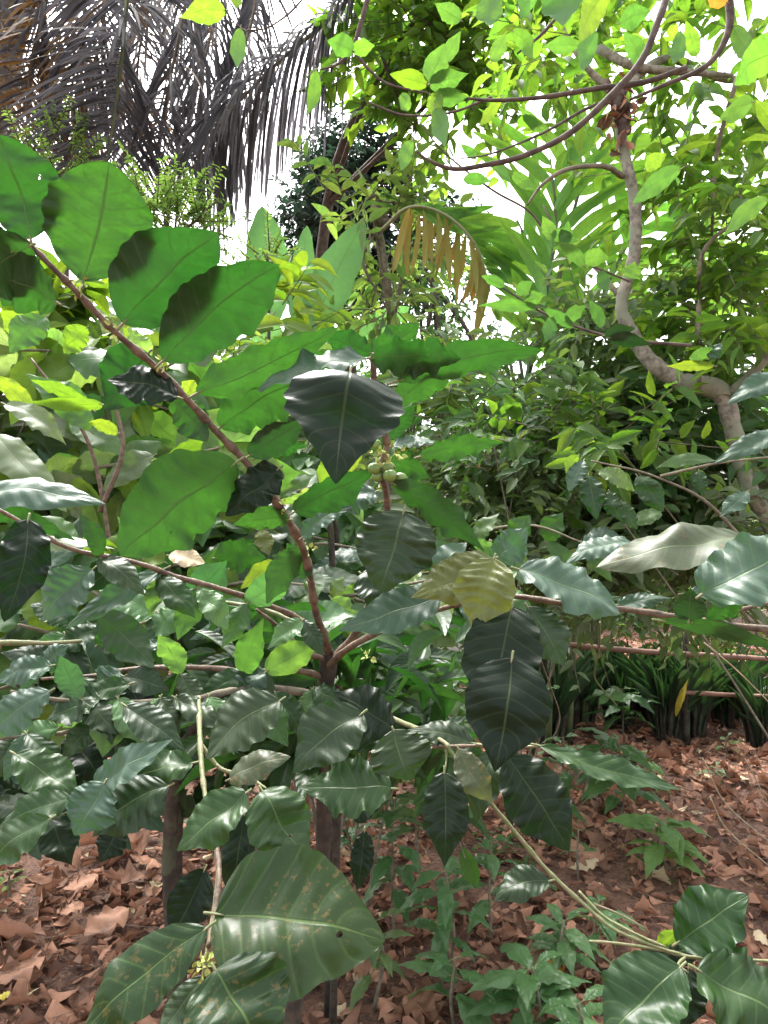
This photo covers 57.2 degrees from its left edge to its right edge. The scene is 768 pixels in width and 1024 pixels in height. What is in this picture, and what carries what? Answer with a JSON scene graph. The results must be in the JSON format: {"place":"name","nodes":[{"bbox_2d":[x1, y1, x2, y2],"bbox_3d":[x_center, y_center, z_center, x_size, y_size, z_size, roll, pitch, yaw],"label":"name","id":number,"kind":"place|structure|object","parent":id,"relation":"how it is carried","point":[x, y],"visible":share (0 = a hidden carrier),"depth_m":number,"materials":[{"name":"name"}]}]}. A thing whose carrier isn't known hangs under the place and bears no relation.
{"place":"outdoors","nodes":[
{"label":"outdoors","id":0,"kind":"place"},
{"bbox_2d":[0,602,767,1023],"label":"ground","id":1,"kind":"structure","parent":0,"point":[314,996],"depth_m":2.82,"materials":[{"name":"brown plant"}]},
{"bbox_2d":[0,991,9,1000],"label":"fallen leaf","id":2,"kind":"object","parent":1,"relation":"on","point":[4,995],"visible":1,"depth_m":2.11,"materials":[{"name":"yellow plant"}]},
{"bbox_2d":[0,869,26,897],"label":"coffee seedling","id":3,"kind":"object","parent":1,"relation":"on","point":[4,888],"visible":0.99,"depth_m":2.72,"materials":[{"name":"green plant"}]},
{"bbox_2d":[1,95,108,287],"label":"feathery tree","id":4,"kind":"object","parent":1,"relation":"on","point":[75,139],"visible":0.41,"depth_m":5.04,"materials":[{"name":"green plant"}]},
{"bbox_2d":[60,899,83,915],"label":"fallen leaf","id":5,"kind":"object","parent":1,"relation":"on","point":[75,907],"visible":1,"depth_m":2.63,"materials":[{"name":"brown plant"}]},
{"bbox_2d":[64,870,97,893],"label":"fallen leaf","id":6,"kind":"object","parent":1,"relation":"on","point":[88,880],"visible":0.99,"depth_m":2.81,"materials":[{"name":"brown plant"}]},
{"bbox_2d":[0,293,168,524],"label":"shrub","id":7,"kind":"object","parent":1,"relation":"on","point":[12,432],"visible":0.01,"depth_m":2.59,"materials":[{"name":"green plant"}]},
{"bbox_2d":[0,246,172,439],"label":"shrub","id":8,"kind":"object","parent":1,"relation":"on","point":[97,293],"visible":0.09,"depth_m":2.45,"materials":[{"name":"green plant"}]},
{"bbox_2d":[84,905,129,935],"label":"fallen leaf","id":9,"kind":"object","parent":1,"relation":"on","point":[106,920],"visible":1,"depth_m":2.55,"materials":[{"name":"brown plant"}]},
{"bbox_2d":[0,391,233,547],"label":"shrub","id":10,"kind":"object","parent":1,"relation":"on","point":[16,426],"visible":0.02,"depth_m":2.59,"materials":[{"name":"green plant"}]},
{"bbox_2d":[0,514,247,706],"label":"shrub","id":11,"kind":"object","parent":1,"relation":"on","point":[211,542],"depth_m":2.57,"materials":[{"name":"green plant"}]},
{"bbox_2d":[0,312,273,650],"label":"coffee shrub","id":12,"kind":"object","parent":1,"relation":"on","point":[72,404],"visible":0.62,"depth_m":1.73,"materials":[{"name":"green plant"}]},
{"bbox_2d":[0,311,284,530],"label":"coffee shrub","id":13,"kind":"object","parent":1,"relation":"on","point":[80,369],"visible":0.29,"depth_m":2.01,"materials":[{"name":"green plant"}]},
{"bbox_2d":[0,706,294,860],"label":"coffee shrub","id":14,"kind":"object","parent":1,"relation":"on","point":[11,791],"visible":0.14,"depth_m":1.70,"materials":[{"name":"green plant"}]},
{"bbox_2d":[0,434,340,780],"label":"coffee shrub","id":15,"kind":"object","parent":1,"relation":"on","point":[89,713],"visible":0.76,"depth_m":1.18,"materials":[{"name":"green plant"}]},
{"bbox_2d":[0,516,357,880],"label":"coffee shrub","id":16,"kind":"object","parent":1,"relation":"on","point":[24,622],"visible":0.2,"depth_m":1.74,"materials":[{"name":"green plant"}]},
{"bbox_2d":[0,0,363,257],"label":"palm tree","id":17,"kind":"object","parent":1,"relation":"on","point":[224,124],"visible":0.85,"depth_m":5.73,"materials":[{"name":"grey plant"}]},
{"bbox_2d":[111,139,254,262],"bbox_3d":[-1.497,-0.537,5.037,1.079,4.073,1.011,0,0,25],"label":"feathery tree","id":18,"kind":"object","parent":1,"relation":"on","point":[198,212],"visible":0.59,"depth_m":4.87,"materials":[{"name":"green plant"}]},
{"bbox_2d":[0,437,383,836],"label":"shrub","id":19,"kind":"object","parent":1,"relation":"on","point":[301,462],"visible":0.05,"depth_m":2.62,"materials":[{"name":"green plant"}]},
{"bbox_2d":[90,456,366,1017],"bbox_3d":[-0.603,0.643,2.095,1.106,1.714,0.448,0,0,0],"label":"coffee shrub","id":20,"kind":"object","parent":1,"relation":"on","point":[295,485],"visible":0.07,"depth_m":2.09,"materials":[{"name":"green plant"}]},
{"bbox_2d":[116,330,365,850],"bbox_3d":[-0.780,0.316,3.118,1.391,2.371,1.561,0,0,0],"label":"shrub","id":21,"kind":"object","parent":1,"relation":"on","point":[250,341],"visible":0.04,"depth_m":3.10,"materials":[{"name":"green plant"}]},
{"bbox_2d":[219,209,301,338],"bbox_3d":[-0.746,-0.204,4.562,0.646,3.408,0.537,0,0,42],"label":"feathery tree","id":22,"kind":"object","parent":1,"relation":"on","point":[264,251],"visible":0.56,"depth_m":4.54,"materials":[{"name":"green plant"}]},
{"bbox_2d":[108,414,458,817],"bbox_3d":[-0.451,0.494,3.209,1.384,2.014,1.389,0,0,-42],"label":"shrub","id":23,"kind":"object","parent":1,"relation":"on","point":[308,449],"depth_m":2.98,"materials":[{"name":"green plant"}]},
{"bbox_2d":[218,251,369,799],"bbox_3d":[-0.534,0.108,3.571,0.932,2.785,1.098,0,0,0],"label":"shrub","id":24,"kind":"object","parent":1,"relation":"on","point":[294,271],"visible":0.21,"depth_m":3.33,"materials":[{"name":"green plant"}]},
{"bbox_2d":[245,206,409,668],"bbox_3d":[-0.525,-0.467,5.648,1.486,3.934,1.311,0,0,0],"label":"banana plant","id":25,"kind":"object","parent":1,"relation":"on","point":[342,255],"visible":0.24,"depth_m":5.10,"materials":[{"name":"green plant"}]},
{"bbox_2d":[340,818,383,847],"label":"coffee seedling","id":26,"kind":"object","parent":1,"relation":"on","point":[344,840],"visible":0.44,"depth_m":2.99,"materials":[{"name":"green plant"}]},
{"bbox_2d":[249,98,489,373],"bbox_3d":[-0.194,-1.739,8.806,3.012,6.479,2.302,0,0,-30],"label":"dark tree","id":27,"kind":"object","parent":1,"relation":"on","point":[308,214],"visible":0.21,"depth_m":8.21,"materials":[{"name":"green plant"}]},
{"bbox_2d":[353,959,386,986],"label":"fallen leaf","id":28,"kind":"object","parent":1,"relation":"on","point":[363,968],"visible":0.69,"depth_m":2.27,"materials":[{"name":"brown plant"}]},
{"bbox_2d":[275,124,475,501],"bbox_3d":[0.005,-0.655,5.310,1.568,4.311,1.434,0,0,0],"label":"broad leaved tree","id":29,"kind":"object","parent":1,"relation":"on","point":[384,276],"visible":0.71,"depth_m":5.25,"materials":[{"name":"green plant"}]},
{"bbox_2d":[349,908,413,1011],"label":"coffee seedling","id":30,"kind":"object","parent":1,"relation":"on","point":[360,987],"visible":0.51,"depth_m":2.11,"materials":[{"name":"green plant"}]},
{"bbox_2d":[0,135,767,1023],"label":"coffee shrub","id":31,"kind":"object","parent":1,"relation":"on","point":[286,907],"visible":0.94,"depth_m":0.91,"materials":[{"name":"green plant"}]},
{"bbox_2d":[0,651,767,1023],"bbox_3d":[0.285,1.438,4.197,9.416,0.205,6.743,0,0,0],"label":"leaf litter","id":32,"kind":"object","parent":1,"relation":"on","point":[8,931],"visible":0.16,"depth_m":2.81,"materials":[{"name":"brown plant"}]},
{"bbox_2d":[0,954,46,983],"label":"fallen leaf","id":33,"kind":"object","parent":32,"relation":"on","point":[31,961],"visible":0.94,"depth_m":2.24,"materials":[{"name":"brown plant"}]},
{"bbox_2d":[570,857,598,871],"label":"fallen leaf","id":34,"kind":"object","parent":32,"relation":"on","point":[591,864],"visible":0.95,"depth_m":2.91,"materials":[{"name":"beige plant"}]},
{"bbox_2d":[594,903,645,927],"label":"dry stalk","id":35,"kind":"object","parent":32,"relation":"on","point":[598,905],"visible":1,"depth_m":2.29,"materials":[{"name":"plant"}]},
{"bbox_2d":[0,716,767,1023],"bbox_3d":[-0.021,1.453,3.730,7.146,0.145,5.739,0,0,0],"label":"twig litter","id":36,"kind":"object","parent":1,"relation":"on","point":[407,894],"visible":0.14,"depth_m":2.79,"materials":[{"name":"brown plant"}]},
{"bbox_2d":[362,793,423,949],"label":"coffee seedling","id":37,"kind":"object","parent":1,"relation":"on","point":[381,867],"visible":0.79,"depth_m":2.42,"materials":[{"name":"green plant"}]},
{"bbox_2d":[376,777,422,873],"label":"coffee seedling","id":38,"kind":"object","parent":1,"relation":"on","point":[403,809],"visible":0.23,"depth_m":2.92,"materials":[{"name":"green plant"}]},
{"bbox_2d":[340,569,463,837],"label":"shrub","id":39,"kind":"object","parent":1,"relation":"on","point":[423,576],"depth_m":2.90,"materials":[{"name":"green plant"}]},
{"bbox_2d":[282,543,530,1023],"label":"coffee shrub","id":40,"kind":"object","parent":1,"relation":"on","point":[446,551],"visible":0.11,"depth_m":1.99,"materials":[{"name":"green plant"}]},
{"bbox_2d":[402,980,434,1020],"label":"fallen leaf","id":41,"kind":"object","parent":1,"relation":"on","point":[426,998],"visible":0.87,"depth_m":2.12,"materials":[{"name":"brown plant"}]},
{"bbox_2d":[357,369,484,499],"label":"bush","id":42,"kind":"object","parent":1,"relation":"on","point":[368,457],"depth_m":11.36,"materials":[{"name":"green plant"}]},
{"bbox_2d":[160,716,687,890],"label":"ground weeds","id":43,"kind":"object","parent":1,"relation":"on","point":[526,859],"visible":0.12,"depth_m":3.08,"materials":[{"name":"green plant"}]},
{"bbox_2d":[341,633,517,907],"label":"shrub","id":44,"kind":"object","parent":1,"relation":"on","point":[469,867],"visible":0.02,"depth_m":2.15,"materials":[{"name":"green plant"}]},
{"bbox_2d":[355,323,505,525],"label":"shrub","id":45,"kind":"object","parent":1,"relation":"on","point":[438,399],"visible":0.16,"depth_m":3.92,"materials":[{"name":"green plant"}]},
{"bbox_2d":[253,512,618,639],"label":"coffee shrub","id":46,"kind":"object","parent":1,"relation":"on","point":[551,527],"visible":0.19,"depth_m":2.54,"materials":[{"name":"green plant"}]},
{"bbox_2d":[541,660,559,741],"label":"climbing vine","id":47,"kind":"object","parent":46,"relation":"hanging from","point":[554,687],"visible":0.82,"depth_m":2.60,"materials":[{"name":"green plant"}]},
{"bbox_2d":[395,856,494,982],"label":"coffee seedling","id":48,"kind":"object","parent":1,"relation":"on","point":[448,904],"visible":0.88,"depth_m":2.26,"materials":[{"name":"green plant"}]},
{"bbox_2d":[352,210,538,456],"bbox_3d":[0.533,-0.921,7.611,2.198,4.842,2.598,0,0,0],"label":"leafy tree","id":49,"kind":"object","parent":1,"relation":"on","point":[441,319],"visible":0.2,"depth_m":7.34,"materials":[{"name":"green plant"}]},
{"bbox_2d":[397,949,495,1023],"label":"coffee seedling","id":50,"kind":"object","parent":1,"relation":"on","point":[436,967],"visible":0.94,"depth_m":2.04,"materials":[{"name":"green plant"}]},
{"bbox_2d":[370,413,561,592],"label":"shrub","id":51,"kind":"object","parent":1,"relation":"on","point":[435,467],"visible":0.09,"depth_m":3.68,"materials":[{"name":"green plant"}]},
{"bbox_2d":[180,0,767,347],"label":"overhanging tree","id":52,"kind":"object","parent":1,"relation":"on","point":[441,77],"visible":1,"depth_m":2.00,"materials":[{"name":"green plant"}]},
{"bbox_2d":[460,817,487,841],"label":"coffee seedling","id":53,"kind":"object","parent":1,"relation":"on","point":[480,825],"visible":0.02,"depth_m":3.10,"materials":[{"name":"green plant"}]},
{"bbox_2d":[370,317,581,825],"bbox_3d":[0.440,0.301,3.423,1.099,2.399,0.904,0,0,27],"label":"shrub","id":54,"kind":"object","parent":1,"relation":"on","point":[503,386],"visible":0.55,"depth_m":3.28,"materials":[{"name":"green plant"}]},
{"bbox_2d":[453,835,518,944],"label":"coffee seedling","id":55,"kind":"object","parent":1,"relation":"on","point":[491,864],"visible":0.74,"depth_m":2.47,"materials":[{"name":"green plant"}]},
{"bbox_2d":[296,0,678,265],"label":"top canopy tree","id":56,"kind":"object","parent":1,"relation":"on","point":[392,37],"visible":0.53,"depth_m":5.60,"materials":[{"name":"green plant"}]},
{"bbox_2d":[463,942,595,1023],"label":"coffee seedling","id":57,"kind":"object","parent":1,"relation":"on","point":[541,985],"visible":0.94,"depth_m":1.95,"materials":[{"name":"green plant"}]},
{"bbox_2d":[421,459,684,753],"bbox_3d":[0.838,0.602,3.619,1.548,1.797,1.230,0,0,-20],"label":"shrub","id":58,"kind":"object","parent":1,"relation":"on","point":[536,504],"visible":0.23,"depth_m":3.36,"materials":[{"name":"green plant"}]},
{"bbox_2d":[537,733,583,793],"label":"coffee seedling","id":59,"kind":"object","parent":1,"relation":"on","point":[566,781],"visible":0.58,"depth_m":3.65,"materials":[{"name":"green plant"}]},
{"bbox_2d":[458,528,663,826],"bbox_3d":[0.752,0.769,3.452,1.060,1.464,0.907,0,0,0],"label":"shrub","id":60,"kind":"object","parent":1,"relation":"on","point":[556,609],"visible":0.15,"depth_m":3.23,"materials":[{"name":"green plant"}]},
{"bbox_2d":[525,903,610,974],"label":"coffee seedling","id":61,"kind":"object","parent":1,"relation":"on","point":[571,956],"visible":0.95,"depth_m":2.27,"materials":[{"name":"green plant"}]},
{"bbox_2d":[537,984,602,1023],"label":"coffee seedling","id":62,"kind":"object","parent":1,"relation":"on","point":[567,997],"visible":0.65,"depth_m":1.93,"materials":[{"name":"green plant"}]},
{"bbox_2d":[488,531,652,638],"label":"bush","id":63,"kind":"object","parent":1,"relation":"on","point":[603,622],"visible":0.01,"depth_m":5.50,"materials":[{"name":"green plant"}]},
{"bbox_2d":[537,643,606,743],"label":"grass clump","id":64,"kind":"object","parent":1,"relation":"on","point":[565,696],"visible":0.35,"depth_m":4.49,"materials":[{"name":"green plant"}]},
{"bbox_2d":[559,775,587,824],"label":"coffee seedling","id":65,"kind":"object","parent":1,"relation":"on","point":[576,813],"visible":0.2,"depth_m":3.15,"materials":[{"name":"green plant"}]},
{"bbox_2d":[557,827,598,880],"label":"coffee seedling","id":66,"kind":"object","parent":1,"relation":"on","point":[586,847],"visible":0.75,"depth_m":2.87,"materials":[{"name":"green plant"}]},
{"bbox_2d":[404,345,767,634],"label":"shrub","id":67,"kind":"object","parent":1,"relation":"on","point":[537,428],"visible":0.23,"depth_m":3.54,"materials":[{"name":"green plant"}]},
{"bbox_2d":[546,652,627,729],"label":"grass clump","id":68,"kind":"object","parent":1,"relation":"on","point":[592,686],"visible":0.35,"depth_m":4.78,"materials":[{"name":"green plant"}]},
{"bbox_2d":[578,845,604,860],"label":"fallen leaf","id":69,"kind":"object","parent":1,"relation":"on","point":[599,856],"visible":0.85,"depth_m":2.99,"materials":[{"name":"brown plant"}]},
{"bbox_2d":[575,751,611,801],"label":"coffee seedling","id":70,"kind":"object","parent":1,"relation":"on","point":[583,777],"visible":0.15,"depth_m":3.55,"materials":[{"name":"green plant"}]},
{"bbox_2d":[467,261,727,473],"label":"shrub","id":71,"kind":"object","parent":1,"relation":"on","point":[597,351],"visible":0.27,"depth_m":3.71,"materials":[{"name":"green plant"}]},
{"bbox_2d":[441,70,767,755],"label":"ginger plant","id":72,"kind":"object","parent":1,"relation":"on","point":[506,239],"visible":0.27,"depth_m":4.41,"materials":[{"name":"green plant"}]},
{"bbox_2d":[380,201,516,339],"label":"drying frond","id":73,"kind":"object","parent":72,"relation":"hanging from","point":[436,214],"visible":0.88,"depth_m":4.61,"materials":[{"name":"brown plant"}]},
{"bbox_2d":[566,894,648,957],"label":"coffee seedling","id":74,"kind":"object","parent":1,"relation":"on","point":[608,933],"visible":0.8,"depth_m":2.36,"materials":[{"name":"green plant"}]},
{"bbox_2d":[449,0,767,534],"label":"bent tree","id":75,"kind":"object","parent":1,"relation":"on","point":[740,280],"visible":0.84,"depth_m":3.18,"materials":[{"name":"green plant"}]},
{"bbox_2d":[565,727,673,835],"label":"coffee seedling","id":76,"kind":"object","parent":1,"relation":"on","point":[594,788],"visible":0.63,"depth_m":3.16,"materials":[{"name":"green plant"}]},
{"bbox_2d":[472,353,767,738],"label":"shrub","id":77,"kind":"object","parent":1,"relation":"on","point":[576,438],"visible":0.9,"depth_m":2.92,"materials":[{"name":"green plant"}]},
{"bbox_2d":[578,639,662,728],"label":"grass clump","id":78,"kind":"object","parent":1,"relation":"on","point":[620,679],"visible":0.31,"depth_m":4.86,"materials":[{"name":"green plant"}]},
{"bbox_2d":[580,686,660,734],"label":"coffee seedling","id":79,"kind":"object","parent":1,"relation":"on","point":[641,700],"visible":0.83,"depth_m":4.54,"materials":[{"name":"green plant"}]},
{"bbox_2d":[621,751,670,793],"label":"coffee seedling","id":80,"kind":"object","parent":1,"relation":"on","point":[658,768],"visible":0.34,"depth_m":3.59,"materials":[{"name":"green plant"}]},
{"bbox_2d":[602,636,691,721],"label":"grass clump","id":81,"kind":"object","parent":1,"relation":"on","point":[644,711],"visible":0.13,"depth_m":5.05,"materials":[{"name":"green plant"}]},
{"bbox_2d":[538,317,767,535],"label":"shrub","id":82,"kind":"object","parent":1,"relation":"on","point":[751,424],"visible":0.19,"depth_m":3.35,"materials":[{"name":"green plant"}]},
{"bbox_2d":[540,632,767,744],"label":"bamboo fence","id":83,"kind":"object","parent":1,"relation":"on","point":[685,726],"visible":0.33,"depth_m":4.49,"materials":[{"name":"brown plant"}]},
{"bbox_2d":[542,514,767,681],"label":"shrub","id":84,"kind":"object","parent":1,"relation":"on","point":[692,649],"visible":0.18,"depth_m":3.19,"materials":[{"name":"green plant"}]},
{"bbox_2d":[606,813,710,879],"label":"coffee seedling","id":85,"kind":"object","parent":1,"relation":"on","point":[678,845],"visible":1,"depth_m":2.82,"materials":[{"name":"green plant"}]},
{"bbox_2d":[562,348,767,579],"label":"shrub","id":86,"kind":"object","parent":1,"relation":"on","point":[758,478],"visible":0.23,"depth_m":3.33,"materials":[{"name":"green plant"}]},
{"bbox_2d":[565,343,767,532],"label":"leafy sapling","id":87,"kind":"object","parent":1,"relation":"on","point":[649,491],"visible":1,"depth_m":2.17,"materials":[{"name":"green plant"}]},
{"bbox_2d":[568,408,767,669],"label":"shrub","id":88,"kind":"object","parent":1,"relation":"on","point":[719,497],"visible":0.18,"depth_m":3.27,"materials":[{"name":"green plant"}]},
{"bbox_2d":[609,638,737,742],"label":"grass clump","id":89,"kind":"object","parent":1,"relation":"on","point":[644,679],"visible":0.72,"depth_m":4.56,"materials":[{"name":"green plant"}]},
{"bbox_2d":[675,680,687,715],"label":"leaf","id":90,"kind":"object","parent":89,"relation":"attached to","point":[680,700],"visible":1,"depth_m":4.45,"materials":[{"name":"yellow plant"}]},
{"bbox_2d":[601,520,767,675],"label":"bush","id":91,"kind":"object","parent":1,"relation":"on","point":[642,633],"visible":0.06,"depth_m":5.56,"materials":[{"name":"green plant"}]},
{"bbox_2d":[629,638,748,737],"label":"grass clump","id":92,"kind":"object","parent":1,"relation":"on","point":[704,706],"visible":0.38,"depth_m":4.67,"materials":[{"name":"green plant"}]},
{"bbox_2d":[628,313,767,522],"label":"bush","id":93,"kind":"object","parent":1,"relation":"on","point":[763,409],"visible":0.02,"depth_m":10.74,"materials":[{"name":"green plant"}]},
{"bbox_2d":[695,761,732,783],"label":"coffee seedling","id":94,"kind":"object","parent":1,"relation":"on","point":[715,768],"visible":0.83,"depth_m":3.83,"materials":[{"name":"green plant"}]},
{"bbox_2d":[680,639,767,728],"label":"grass clump","id":95,"kind":"object","parent":1,"relation":"on","point":[724,711],"visible":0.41,"depth_m":4.86,"materials":[{"name":"green plant"}]},
{"bbox_2d":[714,732,741,753],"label":"coffee seedling","id":96,"kind":"object","parent":1,"relation":"on","point":[723,738],"visible":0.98,"depth_m":4.29,"materials":[{"name":"green plant"}]},
{"bbox_2d":[702,757,767,840],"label":"dry stalk","id":97,"kind":"object","parent":1,"relation":"on","point":[725,802],"visible":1,"depth_m":2.86,"materials":[{"name":"plant"}]},
{"bbox_2d":[704,642,767,701],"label":"dry stalk","id":98,"kind":"object","parent":1,"relation":"on","point":[713,650],"visible":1,"depth_m":2.40,"materials":[{"name":"plant"}]},
{"bbox_2d":[709,796,767,865],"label":"dry stalk","id":99,"kind":"object","parent":1,"relation":"on","point":[731,833],"visible":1,"depth_m":2.69,"materials":[{"name":"plant"}]},
{"bbox_2d":[722,741,756,749],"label":"fallen leaf","id":100,"kind":"object","parent":1,"relation":"on","point":[737,747],"visible":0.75,"depth_m":4.36,"materials":[{"name":"brown plant"}]},
{"bbox_2d":[714,663,767,747],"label":"grass clump","id":101,"kind":"object","parent":1,"relation":"on","point":[754,733],"visible":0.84,"depth_m":4.46,"materials":[{"name":"green plant"}]},
{"bbox_2d":[753,929,767,944],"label":"fallen leaf","id":102,"kind":"object","parent":1,"relation":"on","point":[758,934],"visible":1,"depth_m":2.42,"materials":[{"name":"beige plant"}]},
{"bbox_2d":[0,0,767,521],"label":"sky","id":103,"kind":"structure","parent":0,"point":[502,207],"materials":[{"name":"white"}]},
{"bbox_2d":[593,621,626,705],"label":"climbing vine","id":104,"kind":"object","parent":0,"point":[617,696],"visible":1,"depth_m":2.98,"materials":[{"name":"green plant"}]},
{"bbox_2d":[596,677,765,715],"bbox_3d":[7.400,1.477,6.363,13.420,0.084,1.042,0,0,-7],"label":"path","id":105,"kind":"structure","parent":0,"point":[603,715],"depth_m":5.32,"materials":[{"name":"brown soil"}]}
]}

